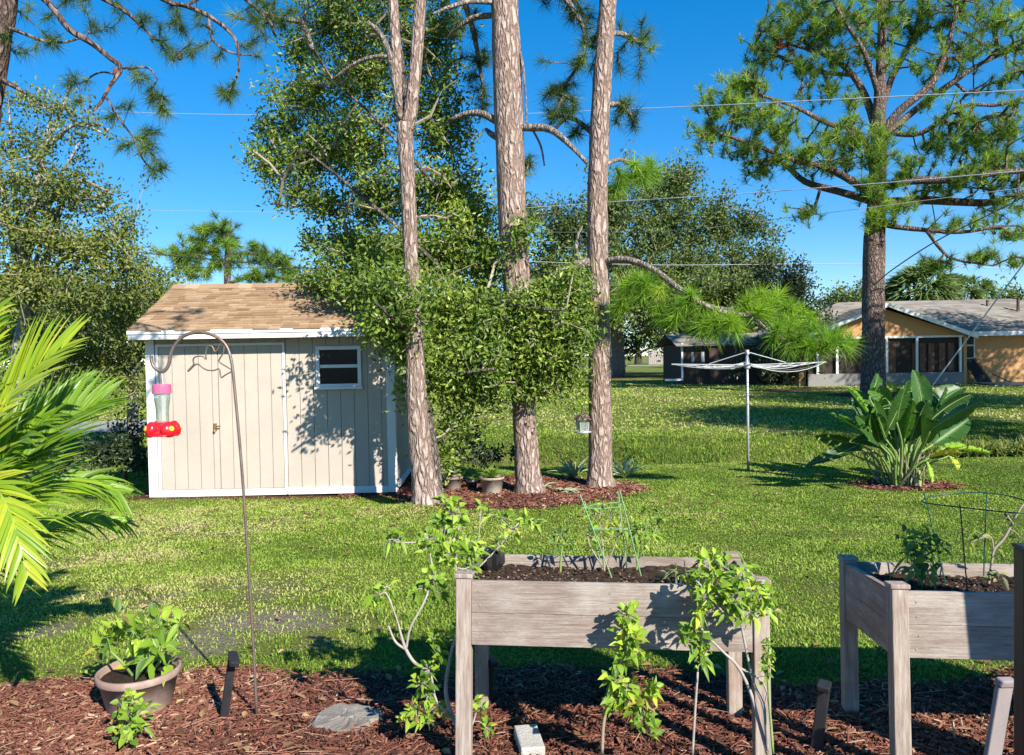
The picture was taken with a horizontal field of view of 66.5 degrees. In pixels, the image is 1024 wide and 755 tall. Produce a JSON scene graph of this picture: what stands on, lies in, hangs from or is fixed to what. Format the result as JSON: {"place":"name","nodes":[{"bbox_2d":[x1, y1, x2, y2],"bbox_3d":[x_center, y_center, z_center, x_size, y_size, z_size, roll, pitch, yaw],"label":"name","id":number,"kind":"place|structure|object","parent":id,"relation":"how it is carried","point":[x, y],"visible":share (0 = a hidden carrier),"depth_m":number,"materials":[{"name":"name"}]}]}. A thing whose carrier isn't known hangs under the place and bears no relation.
{"place":"outdoors","nodes":[
{"label":"outdoors","id":0,"kind":"place"},
{"bbox_2d":[58,420,146,433],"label":"side road","id":1,"kind":"structure","parent":0,"point":[103,428],"depth_m":20.95,"materials":[{"name":"grey asphalt"}]},
{"bbox_2d":[1,264,347,268],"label":"cable","id":2,"kind":"object","parent":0,"point":[223,267],"visible":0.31,"depth_m":29.99,"materials":[{"name":"grey metal"}]},
{"bbox_2d":[3,243,669,285],"bbox_3d":[-6.750,-3.545,23.997,23.428,1.859,0.036,-1,1,0],"label":"cable","id":3,"kind":"object","parent":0,"point":[273,264],"visible":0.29,"depth_m":23.99,"materials":[{"name":"grey metal"}]},
{"bbox_2d":[123,365,658,374],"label":"road","id":4,"kind":"structure","parent":0,"point":[580,366],"depth_m":99.49,"materials":[{"name":"grey asphalt"}]},
{"bbox_2d":[0,356,1023,754],"bbox_3d":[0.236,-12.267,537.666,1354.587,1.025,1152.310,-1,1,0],"label":"ground","id":5,"kind":"structure","parent":0,"point":[642,372],"depth_m":6.80,"materials":[{"name":"green plant"}]},
{"bbox_2d":[0,253,97,338],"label":"distant tree","id":6,"kind":"object","parent":5,"relation":"on","point":[45,308],"visible":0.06,"depth_m":44.39,"materials":[{"name":"green plant"}]},
{"bbox_2d":[15,434,93,488],"bbox_3d":[-7.081,1.243,11.502,1.748,1.028,1.526,-1,2,-8],"label":"shrub","id":7,"kind":"object","parent":5,"relation":"on","point":[67,466],"visible":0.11,"depth_m":11.42,"materials":[{"name":"green plant"}]},
{"bbox_2d":[0,292,121,377],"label":"distant tree","id":8,"kind":"object","parent":5,"relation":"on","point":[95,333],"visible":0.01,"depth_m":69.53,"materials":[{"name":"green plant"}]},
{"bbox_2d":[0,304,128,474],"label":"dark shrub tree","id":9,"kind":"object","parent":5,"relation":"on","point":[45,380],"visible":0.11,"depth_m":14.30,"materials":[{"name":"green plant"}]},
{"bbox_2d":[0,295,145,608],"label":"palm","id":10,"kind":"object","parent":5,"relation":"on","point":[64,405],"visible":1,"depth_m":3.69,"materials":[{"name":"green plant"}]},
{"bbox_2d":[0,260,145,395],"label":"backdrop tree","id":11,"kind":"object","parent":5,"relation":"on","point":[60,325],"visible":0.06,"depth_m":29.82,"materials":[{"name":"green plant"}]},
{"bbox_2d":[0,75,162,475],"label":"scraggly oak","id":12,"kind":"object","parent":5,"relation":"on","point":[28,279],"visible":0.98,"depth_m":13.00,"materials":[{"name":"green plant"}]},
{"bbox_2d":[67,407,148,483],"bbox_3d":[-6.179,1.082,12.292,1.469,1.273,1.475,-1,1,0],"label":"shrub","id":13,"kind":"object","parent":5,"relation":"on","point":[125,448],"visible":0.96,"depth_m":11.96,"materials":[{"name":"green plant"}]},
{"bbox_2d":[53,256,189,381],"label":"distant tree","id":14,"kind":"object","parent":5,"relation":"on","point":[167,280],"visible":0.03,"depth_m":44.29,"materials":[{"name":"green plant"}]},
{"bbox_2d":[49,254,195,470],"bbox_3d":[-7.565,-0.283,15.360,2.525,4.425,3.437,-1,1,0],"label":"shrubby tree","id":15,"kind":"object","parent":5,"relation":"on","point":[129,353],"visible":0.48,"depth_m":14.94,"materials":[{"name":"green plant"}]},
{"bbox_2d":[0,0,302,188],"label":"overhanging pine","id":16,"kind":"object","parent":5,"relation":"on","point":[9,11],"visible":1,"depth_m":6.62,"materials":[{"name":"green plant"}]},
{"bbox_2d":[175,48,182,60],"bbox_3d":[-2.990,-2.898,7.000,0.073,0.112,0.050,-1,1,0],"label":"pine cone","id":17,"kind":"object","parent":16,"relation":"attached to","point":[180,57],"visible":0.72,"depth_m":6.99,"materials":[{"name":"brown plant"}]},
{"bbox_2d":[148,208,301,283],"bbox_3d":[-12.082,-3.872,34.157,7.029,7.268,3.259,-1,1,0],"label":"distant pine","id":18,"kind":"object","parent":5,"relation":"on","point":[226,239],"visible":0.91,"depth_m":33.77,"materials":[{"name":"green plant"}]},
{"bbox_2d":[126,282,410,496],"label":"garden shed","id":19,"kind":"structure","parent":5,"relation":"on","point":[314,390],"depth_m":10.69,"materials":[{"name":"paint"}]},
{"bbox_2d":[158,346,220,489],"bbox_3d":[-4.381,0.557,10.640,0.827,1.951,0.078,-1,1,0],"label":"door","id":20,"kind":"structure","parent":19,"relation":"in","point":[191,460],"depth_m":10.65,"materials":[{"name":"paint"}]},
{"bbox_2d":[218,345,284,488],"bbox_3d":[-3.564,0.542,10.681,0.864,1.951,0.020,-1,1,-2],"label":"door","id":21,"kind":"structure","parent":19,"relation":"in","point":[257,369],"depth_m":10.67,"materials":[{"name":"paint"}]},
{"bbox_2d":[314,346,362,389],"bbox_3d":[-2.374,-0.136,10.681,0.657,0.592,0.075,-1,1,-2],"label":"window","id":22,"kind":"structure","parent":19,"relation":"in","point":[337,367],"depth_m":10.70,"materials":[{"name":"white paint"}]},
{"bbox_2d":[217,0,440,504],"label":"forked pine","id":23,"kind":"object","parent":5,"relation":"on","point":[425,487],"visible":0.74,"depth_m":9.29,"materials":[{"name":"brown plant"}]},
{"bbox_2d":[283,262,429,325],"bbox_3d":[-3.904,-0.840,19.846,3.976,4.401,2.743,0,2,21],"label":"backdrop tree","id":24,"kind":"object","parent":5,"relation":"on","point":[297,280],"depth_m":19.88,"materials":[{"name":"green plant"}]},
{"bbox_2d":[349,218,483,314],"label":"distant tree","id":25,"kind":"object","parent":5,"relation":"on","point":[437,225],"depth_m":49.05,"materials":[{"name":"green plant"}]},
{"bbox_2d":[230,0,615,493],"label":"leafy oak","id":26,"kind":"object","parent":5,"relation":"on","point":[556,319],"visible":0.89,"depth_m":10.99,"materials":[{"name":"green plant"}]},
{"bbox_2d":[424,273,502,340],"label":"distant tree","id":27,"kind":"object","parent":5,"relation":"on","point":[490,287],"visible":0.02,"depth_m":58.88,"materials":[{"name":"green plant"}]},
{"bbox_2d":[464,475,477,488],"bbox_3d":[-0.590,1.478,11.057,0.288,0.197,0.180,0,2,32],"label":"plant pot","id":28,"kind":"object","parent":5,"relation":"on","point":[471,482],"visible":0.92,"depth_m":10.99,"materials":[{"name":"black plastic"}]},
{"bbox_2d":[479,465,504,494],"bbox_3d":[-0.274,1.377,10.608,0.464,0.404,0.420,-1,2,16],"label":"plant pot","id":29,"kind":"object","parent":5,"relation":"on","point":[492,481],"visible":0.96,"depth_m":10.52,"materials":[{"name":"ceramic"}]},
{"bbox_2d":[338,473,653,509],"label":"wood chips","id":30,"kind":"object","parent":5,"relation":"on","point":[541,498],"visible":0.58,"depth_m":10.44,"materials":[{"name":"brown wood"}]},
{"bbox_2d":[438,421,514,490],"bbox_3d":[-0.494,1.052,11.190,1.445,1.044,0.797,-1,1,0],"label":"potted plant","id":31,"kind":"object","parent":30,"relation":"on","point":[455,481],"visible":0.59,"depth_m":11.09,"materials":[{"name":"plant"}]},
{"bbox_2d":[551,456,588,478],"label":"strap leaf plant","id":32,"kind":"object","parent":30,"relation":"on","point":[571,470],"visible":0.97,"depth_m":11.81,"materials":[{"name":"green plant"}]},
{"bbox_2d":[0,480,1010,754],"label":"fallen leaves","id":33,"kind":"object","parent":5,"relation":"on","point":[388,676],"visible":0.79,"depth_m":3.94,"materials":[{"name":"brown plant"}]},
{"bbox_2d":[0,659,1013,754],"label":"wood chips","id":34,"kind":"object","parent":5,"relation":"on","point":[539,717],"visible":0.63,"depth_m":3.46,"materials":[{"name":"brown wood"}]},
{"bbox_2d":[107,688,160,747],"bbox_3d":[-1.578,1.427,3.234,0.194,0.251,0.204,-1,1,0],"label":"lime seedling","id":35,"kind":"object","parent":34,"relation":"on","point":[137,722],"visible":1,"depth_m":3.22,"materials":[{"name":"green plant"}]},
{"bbox_2d":[83,596,189,718],"bbox_3d":[-1.766,1.311,3.673,0.540,0.520,0.383,-1,1,0],"label":"potted plant","id":36,"kind":"object","parent":34,"relation":"on","point":[151,670],"visible":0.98,"depth_m":3.62,"materials":[{"name":"green plant"}]},
{"bbox_2d":[149,331,257,716],"bbox_3d":[-1.393,0.670,3.544,0.467,1.764,0.048,-1,2,5],"label":"shepherd hook","id":37,"kind":"object","parent":34,"relation":"on","point":[175,344],"visible":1,"depth_m":3.52,"materials":[{"name":"metal"}]},
{"bbox_2d":[144,369,181,437],"bbox_3d":[-1.581,0.116,3.525,0.144,0.305,0.144,-1,1,0],"label":"hummingbird feeder","id":38,"kind":"object","parent":37,"relation":"hanging from","point":[162,425],"visible":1,"depth_m":3.49,"materials":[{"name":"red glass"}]},
{"bbox_2d":[220,651,239,721],"bbox_3d":[-1.264,1.417,3.478,0.093,0.376,0.104,-2,2,-26],"label":"bent stake","id":39,"kind":"object","parent":34,"relation":"on","point":[233,662],"visible":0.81,"depth_m":3.50,"materials":[{"name":"black plastic"}]},
{"bbox_2d":[312,703,383,736],"bbox_3d":[-0.725,1.520,3.456,0.304,0.068,0.258,-1,1,0],"label":"stepping stone","id":40,"kind":"object","parent":34,"relation":"on","point":[339,717],"visible":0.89,"depth_m":3.43,"materials":[{"name":"stone"}]},
{"bbox_2d":[362,493,547,737],"bbox_3d":[-0.159,0.980,3.275,0.866,1.010,0.372,-2,2,-36],"label":"leggy shrub","id":41,"kind":"object","parent":34,"relation":"on","point":[446,521],"visible":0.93,"depth_m":3.16,"materials":[{"name":"green plant"}]},
{"bbox_2d":[481,717,496,737],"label":"seedling","id":42,"kind":"object","parent":34,"relation":"on","point":[490,724],"visible":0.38,"depth_m":3.20,"materials":[{"name":"green plant"}]},
{"bbox_2d":[488,657,498,703],"bbox_3d":[-0.099,1.435,3.583,0.067,0.293,0.059,-2,2,-40],"label":"bent stake","id":43,"kind":"object","parent":34,"relation":"on","point":[493,662],"visible":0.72,"depth_m":3.59,"materials":[{"name":"black plastic"}]},
{"bbox_2d":[514,724,544,754],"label":"paver block","id":44,"kind":"object","parent":34,"relation":"on","point":[528,739],"depth_m":3.14,"materials":[{"name":"concrete"}]},
{"bbox_2d":[598,600,664,753],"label":"leggy shrub","id":45,"kind":"object","parent":34,"relation":"on","point":[622,689],"visible":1,"depth_m":2.86,"materials":[{"name":"green plant"}]},
{"bbox_2d":[691,659,705,754],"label":"bare twig","id":46,"kind":"object","parent":34,"relation":"on","point":[694,713],"visible":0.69,"depth_m":2.85,"materials":[{"name":"brown plant"}]},
{"bbox_2d":[677,546,784,754],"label":"leggy shrub","id":47,"kind":"object","parent":34,"relation":"on","point":[731,590],"visible":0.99,"depth_m":2.77,"materials":[{"name":"green plant"}]},
{"bbox_2d":[758,637,776,753],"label":"flowering spray","id":48,"kind":"object","parent":47,"relation":"attached to","point":[765,661],"visible":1,"depth_m":2.73,"materials":[{"name":"green plant"}]},
{"bbox_2d":[810,679,831,753],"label":"bent stake","id":49,"kind":"object","parent":34,"relation":"on","point":[823,688],"visible":1,"depth_m":3.10,"materials":[{"name":"black plastic"}]},
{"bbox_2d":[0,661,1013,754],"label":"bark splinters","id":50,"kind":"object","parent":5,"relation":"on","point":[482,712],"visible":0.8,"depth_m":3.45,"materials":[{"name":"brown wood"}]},
{"bbox_2d":[432,0,604,494],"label":"tall pine","id":51,"kind":"object","parent":5,"relation":"on","point":[506,120],"visible":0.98,"depth_m":10.51,"materials":[{"name":"brown plant"}]},
{"bbox_2d":[499,219,587,377],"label":"distant tree","id":52,"kind":"object","parent":5,"relation":"on","point":[552,261],"visible":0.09,"depth_m":53.96,"materials":[{"name":"green plant"}]},
{"bbox_2d":[554,487,583,492],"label":"strap leaf plant","id":53,"kind":"object","parent":5,"relation":"on","point":[570,489],"visible":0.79,"depth_m":10.54,"materials":[{"name":"plant"}]},
{"bbox_2d":[454,547,771,754],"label":"raised planter","id":54,"kind":"object","parent":5,"relation":"on","point":[527,600],"visible":0.74,"depth_m":3.02,"materials":[{"name":"grey wood"}]},
{"bbox_2d":[479,549,504,570],"bbox_3d":[-0.093,0.827,3.520,0.122,0.110,0.100,-1,1,0],"label":"fabric bundle","id":55,"kind":"object","parent":54,"relation":"in","point":[495,561],"visible":0.84,"depth_m":3.48,"materials":[{"name":"black fabric"}]},
{"bbox_2d":[548,522,577,573],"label":"herb","id":56,"kind":"object","parent":54,"relation":"in","point":[553,538],"visible":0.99,"depth_m":3.45,"materials":[{"name":"green plant"}]},
{"bbox_2d":[578,498,627,570],"bbox_3d":[0.401,0.706,3.447,0.222,0.362,0.094,-1,2,7],"label":"herb","id":57,"kind":"object","parent":54,"relation":"in","point":[616,540],"visible":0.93,"depth_m":3.45,"materials":[{"name":"green plant"}]},
{"bbox_2d":[580,490,641,577],"bbox_3d":[0.412,0.677,3.380,0.250,0.439,0.353,-1,1,0],"label":"wire plant support","id":58,"kind":"object","parent":54,"relation":"in","point":[585,507],"visible":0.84,"depth_m":3.30,"materials":[{"name":"green metal"}]},
{"bbox_2d":[626,505,668,569],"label":"herb","id":59,"kind":"object","parent":54,"relation":"in","point":[636,541],"visible":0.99,"depth_m":3.45,"materials":[{"name":"green plant"}]},
{"bbox_2d":[654,561,702,583],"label":"herb","id":60,"kind":"object","parent":54,"relation":"in","point":[669,573],"visible":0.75,"depth_m":3.19,"materials":[{"name":"green plant"}]},
{"bbox_2d":[583,322,662,366],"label":"distant tree","id":61,"kind":"object","parent":5,"relation":"on","point":[634,350],"visible":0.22,"depth_m":59.42,"materials":[{"name":"green plant"}]},
{"bbox_2d":[612,454,648,477],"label":"strap leaf plant","id":62,"kind":"object","parent":5,"relation":"on","point":[624,471],"visible":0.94,"depth_m":11.93,"materials":[{"name":"green plant"}]},
{"bbox_2d":[624,335,663,363],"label":"distant tree","id":63,"kind":"object","parent":5,"relation":"on","point":[637,360],"visible":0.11,"depth_m":111.70,"materials":[{"name":"green plant"}]},
{"bbox_2d":[497,135,799,376],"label":"live oak","id":64,"kind":"object","parent":5,"relation":"on","point":[708,272],"visible":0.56,"depth_m":51.80,"materials":[{"name":"green plant"}]},
{"bbox_2d":[648,318,719,349],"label":"distant tree","id":65,"kind":"object","parent":5,"relation":"on","point":[678,330],"visible":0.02,"depth_m":56.99,"materials":[{"name":"green plant"}]},
{"bbox_2d":[536,0,871,487],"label":"tall pine","id":66,"kind":"object","parent":5,"relation":"on","point":[600,187],"visible":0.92,"depth_m":11.00,"materials":[{"name":"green plant"}]},
{"bbox_2d":[573,403,590,432],"bbox_3d":[1.006,0.556,11.091,0.292,0.452,0.251,-1,1,0],"label":"lantern bird feeder","id":67,"kind":"object","parent":66,"relation":"hanging from","point":[582,425],"visible":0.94,"depth_m":11.03,"materials":[{"name":"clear glass"}]},
{"bbox_2d":[654,333,806,384],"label":"outbuilding","id":68,"kind":"structure","parent":5,"relation":"on","point":[674,352],"depth_m":38.46,"materials":[{"name":"brown paint"}]},
{"bbox_2d":[691,352,693,361],"bbox_3d":[8.906,-1.002,38.450,0.130,0.500,0.028,-1,1,0],"label":"window","id":69,"kind":"structure","parent":68,"relation":"in","point":[692,353],"depth_m":38.43,"materials":[{"name":"grey glass"}]},
{"bbox_2d":[701,352,703,361],"bbox_3d":[9.396,-1.011,38.450,0.150,0.500,0.028,-1,1,0],"label":"window","id":70,"kind":"structure","parent":68,"relation":"in","point":[702,353],"depth_m":38.44,"materials":[{"name":"white glass"}]},
{"bbox_2d":[672,350,826,470],"bbox_3d":[3.756,0.546,12.432,1.686,1.980,1.686,-2,2,-31],"label":"rotary clothes dryer","id":71,"kind":"object","parent":5,"relation":"on","point":[747,364],"visible":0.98,"depth_m":12.41,"materials":[{"name":"silver metal"}]},
{"bbox_2d":[724,253,852,386],"bbox_3d":[12.659,-2.701,36.672,6.144,6.564,4.830,-1,1,0],"label":"dark tree","id":72,"kind":"object","parent":5,"relation":"on","point":[799,284],"visible":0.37,"depth_m":36.43,"materials":[{"name":"green plant"}]},
{"bbox_2d":[813,280,861,307],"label":"distant tree","id":73,"kind":"object","parent":5,"relation":"on","point":[841,296],"visible":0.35,"depth_m":61.04,"materials":[{"name":"green plant"}]},
{"bbox_2d":[842,276,861,301],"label":"distant tree","id":74,"kind":"object","parent":5,"relation":"on","point":[860,282],"visible":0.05,"depth_m":65.23,"materials":[{"name":"green plant"}]},
{"bbox_2d":[682,0,1023,396],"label":"pine","id":75,"kind":"object","parent":5,"relation":"on","point":[882,130],"visible":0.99,"depth_m":27.67,"materials":[{"name":"green plant"}]},
{"bbox_2d":[753,298,1023,386],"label":"house","id":76,"kind":"structure","parent":5,"relation":"on","point":[927,339],"depth_m":35.24,"materials":[{"name":"orange paint"}]},
{"bbox_2d":[888,343,895,372],"bbox_3d":[17.005,-0.893,35.014,0.400,1.335,0.040,-1,2,4],"label":"porch door","id":77,"kind":"structure","parent":76,"relation":"in","point":[891,346],"depth_m":34.99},
{"bbox_2d":[967,336,974,358],"bbox_3d":[20.972,-1.413,36.046,0.792,1.092,0.078,-1,2,4],"label":"window","id":78,"kind":"structure","parent":76,"relation":"in","point":[971,340],"depth_m":36.01,"materials":[{"name":"grey glass"}]},
{"bbox_2d":[767,434,1023,462],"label":"ditch weeds","id":79,"kind":"object","parent":5,"relation":"on","point":[1004,449],"visible":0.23,"depth_m":13.87,"materials":[{"name":"green plant"}]},
{"bbox_2d":[806,370,992,488],"bbox_3d":[5.269,0.702,10.533,2.045,1.599,2.850,0,2,36],"label":"bird of paradise","id":80,"kind":"object","parent":5,"relation":"on","point":[912,412],"visible":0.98,"depth_m":10.37,"materials":[{"name":"green plant"}]},
{"bbox_2d":[840,477,977,491],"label":"wood chips","id":81,"kind":"object","parent":5,"relation":"on","point":[936,483],"visible":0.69,"depth_m":10.42,"materials":[{"name":"brown wood"}]},
{"bbox_2d":[837,554,1013,754],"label":"raised planter","id":82,"kind":"object","parent":5,"relation":"on","point":[898,619],"visible":0.88,"depth_m":2.92,"materials":[{"name":"grey wood"}]},
{"bbox_2d":[889,523,959,590],"bbox_3d":[1.701,0.752,3.220,0.329,0.294,0.219,-2,2,-19],"label":"pepper plant","id":83,"kind":"object","parent":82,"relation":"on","point":[920,567],"visible":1,"depth_m":3.20,"materials":[{"name":"green plant"}]},
{"bbox_2d":[921,490,1023,591],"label":"wire plant support","id":84,"kind":"object","parent":82,"relation":"in","point":[959,506],"visible":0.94,"depth_m":3.30,"materials":[{"name":"metal"}]},
{"bbox_2d":[960,503,1023,589],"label":"bare shrub","id":85,"kind":"object","parent":82,"relation":"in","point":[990,574],"visible":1,"depth_m":3.25,"materials":[{"name":"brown plant"}]},
{"bbox_2d":[885,261,967,300],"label":"fan palm","id":86,"kind":"object","parent":5,"relation":"on","point":[897,284],"visible":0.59,"depth_m":48.95,"materials":[{"name":"green plant"}]},
{"bbox_2d":[934,272,987,299],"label":"fan palm","id":87,"kind":"object","parent":5,"relation":"on","point":[974,290],"visible":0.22,"depth_m":51.31,"materials":[{"name":"green plant"}]},
{"bbox_2d":[932,264,1023,385],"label":"cable","id":88,"kind":"object","parent":5,"relation":"on","point":[977,325],"visible":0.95,"depth_m":32.37,"materials":[{"name":"grey metal"}]},
{"bbox_2d":[953,274,1004,299],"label":"fan palm","id":89,"kind":"object","parent":5,"relation":"on","point":[988,285],"visible":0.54,"depth_m":52.13,"materials":[{"name":"green plant"}]},
{"bbox_2d":[967,358,1009,381],"bbox_3d":[21.467,-0.337,35.377,1.881,1.135,0.491,0,2,42],"label":"folded garden chair","id":90,"kind":"object","parent":5,"relation":"on","point":[976,371],"visible":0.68,"depth_m":35.56,"materials":[{"name":"black fabric"}]},
{"bbox_2d":[983,677,1013,754],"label":"bent stake","id":91,"kind":"object","parent":5,"relation":"on","point":[999,715],"visible":0.88,"depth_m":2.54,"materials":[{"name":"grey plastic"}]},
{"bbox_2d":[984,270,1023,299],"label":"distant tree","id":92,"kind":"object","parent":5,"relation":"on","point":[1012,294],"visible":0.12,"depth_m":57.68,"materials":[{"name":"green plant"}]},
{"bbox_2d":[1012,543,1023,754],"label":"fence post","id":93,"kind":"object","parent":5,"relation":"on","point":[1018,648],"visible":1,"depth_m":2.35,"materials":[{"name":"brown wood"}]},
{"bbox_2d":[0,0,1023,366],"label":"sky","id":94,"kind":"structure","parent":0,"point":[697,36],"materials":[{"name":"blue"}]},
{"bbox_2d":[1,380,1023,446],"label":"grass","id":95,"kind":"structure","parent":0,"point":[817,421],"depth_m":24.15,"materials":[{"name":"green plant"}]},
{"bbox_2d":[14,90,1023,115],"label":"cable","id":96,"kind":"object","parent":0,"point":[714,105],"visible":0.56,"depth_m":23.09,"materials":[{"name":"grey metal"}]},
{"bbox_2d":[48,420,1023,472],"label":"grass","id":97,"kind":"structure","parent":0,"point":[677,438],"depth_m":16.46,"materials":[{"name":"green plant"}]},
{"bbox_2d":[88,170,1023,212],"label":"cable","id":98,"kind":"object","parent":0,"point":[716,195],"visible":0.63,"depth_m":23.66,"materials":[{"name":"grey metal"}]},
{"bbox_2d":[648,350,662,364],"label":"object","id":99,"kind":"object","parent":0,"point":[653,359],"visible":0.09,"depth_m":107.95,"materials":[{"name":"white wood"}]},
{"bbox_2d":[529,261,1023,268],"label":"cable","id":100,"kind":"object","parent":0,"point":[769,264],"visible":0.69,"depth_m":43.67,"materials":[{"name":"grey metal"}]},
{"bbox_2d":[640,188,1019,231],"bbox_3d":[7.706,-7.505,35.439,2.014,3.182,33.913,-2,2,-34],"label":"cable","id":101,"kind":"object","parent":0,"point":[839,211],"visible":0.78,"depth_m":27.54,"materials":[{"name":"grey metal"}]},
{"bbox_2d":[873,196,1023,285],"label":"cable","id":102,"kind":"object","parent":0,"point":[945,236],"visible":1,"depth_m":25.86,"materials":[{"name":"grey metal"}]},
{"bbox_2d":[970,382,1023,384],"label":"patio","id":103,"kind":"structure","parent":0,"point":[1006,383],"depth_m":34.14,"materials":[{"name":"paint"}]}
]}

